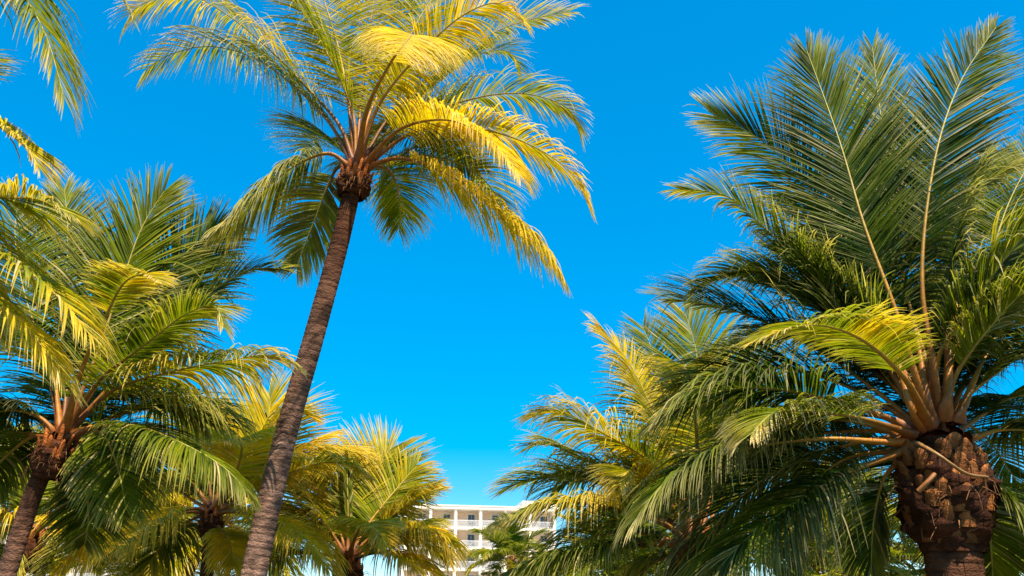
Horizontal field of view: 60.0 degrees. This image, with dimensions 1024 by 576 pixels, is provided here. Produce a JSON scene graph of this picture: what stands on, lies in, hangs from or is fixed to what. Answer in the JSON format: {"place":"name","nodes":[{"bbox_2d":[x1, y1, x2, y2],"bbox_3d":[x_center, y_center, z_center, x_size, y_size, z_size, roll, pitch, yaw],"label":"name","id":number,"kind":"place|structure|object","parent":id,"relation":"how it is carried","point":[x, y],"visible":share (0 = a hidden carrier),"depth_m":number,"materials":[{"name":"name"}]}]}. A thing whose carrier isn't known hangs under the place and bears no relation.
{"place":"outdoors","nodes":[
{"label":"outdoors","id":0,"kind":"place"},
{"bbox_2d":[0,523,133,575],"bbox_3d":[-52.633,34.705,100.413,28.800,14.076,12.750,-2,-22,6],"label":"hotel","id":1,"kind":"structure","parent":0,"point":[70,574],"depth_m":96.36,"materials":[{"name":"concrete"}]},
{"bbox_2d":[0,0,1023,575],"label":"sky","id":2,"kind":"structure","parent":0,"point":[443,336],"materials":[{"name":"blue"}]},
{"label":"ground","id":3,"kind":"structure","parent":0,"visible":0},
{"bbox_2d":[0,0,140,406],"bbox_3d":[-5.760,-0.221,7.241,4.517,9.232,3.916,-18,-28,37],"label":"palm tree","id":4,"kind":"object","parent":3,"relation":"on","point":[60,292],"visible":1,"depth_m":7.67,"materials":[{"name":"green plant"}]},
{"bbox_2d":[0,422,186,575],"bbox_3d":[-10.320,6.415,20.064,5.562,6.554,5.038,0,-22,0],"label":"palm tree","id":5,"kind":"object","parent":3,"relation":"on","point":[41,569],"depth_m":20.12,"materials":[{"name":"green plant"}]},
{"bbox_2d":[0,422,200,575],"bbox_3d":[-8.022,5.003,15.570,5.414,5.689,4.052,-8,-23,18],"label":"palm tree","id":6,"kind":"object","parent":3,"relation":"on","point":[33,538],"visible":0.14,"depth_m":15.08,"materials":[{"name":"green plant"}]},
{"bbox_2d":[28,489,245,575],"bbox_3d":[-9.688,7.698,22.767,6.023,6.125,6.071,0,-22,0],"label":"palm tree","id":7,"kind":"object","parent":3,"relation":"on","point":[196,573],"visible":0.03,"depth_m":22.77,"materials":[{"name":"green plant"}]},
{"bbox_2d":[0,163,306,575],"bbox_3d":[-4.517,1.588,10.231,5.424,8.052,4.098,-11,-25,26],"label":"palm tree","id":8,"kind":"object","parent":3,"relation":"on","point":[150,322],"visible":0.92,"depth_m":10.03,"materials":[{"name":"green plant"}]},
{"bbox_2d":[19,366,382,575],"bbox_3d":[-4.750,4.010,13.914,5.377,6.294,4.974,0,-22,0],"label":"palm tree","id":9,"kind":"object","parent":3,"relation":"on","point":[248,462],"visible":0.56,"depth_m":13.70,"materials":[{"name":"green plant"}]},
{"bbox_2d":[102,419,333,575],"bbox_3d":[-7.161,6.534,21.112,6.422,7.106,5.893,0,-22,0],"label":"palm tree","id":10,"kind":"object","parent":3,"relation":"on","point":[192,568],"visible":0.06,"depth_m":20.96,"materials":[{"name":"green plant"}]},
{"bbox_2d":[215,414,474,575],"bbox_3d":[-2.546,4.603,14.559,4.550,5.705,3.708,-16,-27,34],"label":"palm tree","id":11,"kind":"object","parent":3,"relation":"on","point":[359,520],"visible":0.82,"depth_m":14.86,"materials":[{"name":"green plant"}]},
{"bbox_2d":[108,0,596,575],"bbox_3d":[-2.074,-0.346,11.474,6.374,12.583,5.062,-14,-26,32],"label":"palm tree","id":12,"kind":"object","parent":3,"relation":"on","point":[366,142],"visible":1,"depth_m":11.52,"materials":[{"name":"green plant"}]},
{"bbox_2d":[397,501,557,575],"bbox_3d":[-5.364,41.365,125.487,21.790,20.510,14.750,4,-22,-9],"label":"hotel","id":13,"kind":"structure","parent":3,"relation":"on","point":[467,517],"depth_m":122.87,"materials":[{"name":"paint"}]},
{"bbox_2d":[443,512,450,526],"bbox_3d":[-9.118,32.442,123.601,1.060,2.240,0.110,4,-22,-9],"label":"balcony door","id":14,"kind":"structure","parent":13,"relation":"in","point":[444,513],"depth_m":123.83,"materials":[{"name":"beige glass"}]},
{"bbox_2d":[467,554,473,566],"bbox_3d":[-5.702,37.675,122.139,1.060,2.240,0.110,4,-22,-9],"label":"balcony door","id":15,"kind":"structure","parent":13,"relation":"in","point":[467,554],"depth_m":122.11,"materials":[{"name":"white glass"}]},
{"bbox_2d":[467,513,474,526],"bbox_3d":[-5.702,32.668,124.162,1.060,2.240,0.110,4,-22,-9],"label":"balcony door","id":16,"kind":"structure","parent":13,"relation":"in","point":[471,516],"depth_m":124.23,"materials":[{"name":"white glass"}]},
{"bbox_2d":[467,533,474,547],"bbox_3d":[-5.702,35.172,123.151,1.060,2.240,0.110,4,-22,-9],"label":"balcony door","id":17,"kind":"structure","parent":13,"relation":"in","point":[470,537],"depth_m":123.27,"materials":[{"name":"beige glass"}]},
{"bbox_2d":[492,514,498,527],"bbox_3d":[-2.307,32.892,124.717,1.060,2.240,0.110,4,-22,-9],"label":"balcony door","id":18,"kind":"structure","parent":13,"relation":"in","point":[493,515],"depth_m":124.94,"materials":[{"name":"beige glass"}]},
{"bbox_2d":[540,515,546,528],"bbox_3d":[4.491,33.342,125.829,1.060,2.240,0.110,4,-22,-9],"label":"balcony door","id":19,"kind":"structure","parent":13,"relation":"in","point":[542,526],"depth_m":125.83,"materials":[{"name":"white glass"}]},
{"bbox_2d":[540,534,547,543],"bbox_3d":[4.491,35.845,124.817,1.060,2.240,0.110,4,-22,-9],"label":"balcony door","id":20,"kind":"structure","parent":13,"relation":"in","point":[541,535],"depth_m":125.00,"materials":[{"name":"grey glass"}]},
{"bbox_2d":[463,511,553,575],"bbox_3d":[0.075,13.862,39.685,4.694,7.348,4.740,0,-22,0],"label":"palm tree","id":21,"kind":"object","parent":3,"relation":"on","point":[513,543],"visible":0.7,"depth_m":40.16,"materials":[{"name":"green plant"}]},
{"bbox_2d":[520,490,753,575],"bbox_3d":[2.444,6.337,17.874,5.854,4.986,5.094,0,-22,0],"label":"palm tree","id":22,"kind":"object","parent":3,"relation":"on","point":[641,552],"visible":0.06,"depth_m":17.63,"materials":[{"name":"green plant"}]},
{"bbox_2d":[478,287,922,575],"bbox_3d":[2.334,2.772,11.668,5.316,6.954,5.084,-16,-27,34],"label":"palm tree","id":23,"kind":"object","parent":3,"relation":"on","point":[631,472],"visible":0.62,"depth_m":11.42,"materials":[{"name":"green plant"}]},
{"bbox_2d":[661,462,925,575],"bbox_3d":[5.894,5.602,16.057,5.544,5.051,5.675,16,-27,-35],"label":"palm tree","id":24,"kind":"object","parent":3,"relation":"on","point":[819,571],"visible":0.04,"depth_m":15.66,"materials":[{"name":"green plant"}]},
{"bbox_2d":[611,13,1023,575],"bbox_3d":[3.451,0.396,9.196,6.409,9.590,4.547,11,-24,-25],"label":"palm tree","id":25,"kind":"object","parent":3,"relation":"on","point":[938,333],"visible":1,"depth_m":8.56,"materials":[{"name":"green plant"}]},
{"bbox_2d":[886,479,1023,574],"bbox_3d":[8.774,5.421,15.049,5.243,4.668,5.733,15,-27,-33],"label":"palm tree","id":26,"kind":"object","parent":3,"relation":"on","point":[901,546],"visible":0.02,"depth_m":15.09,"materials":[{"name":"green plant"}]}
]}

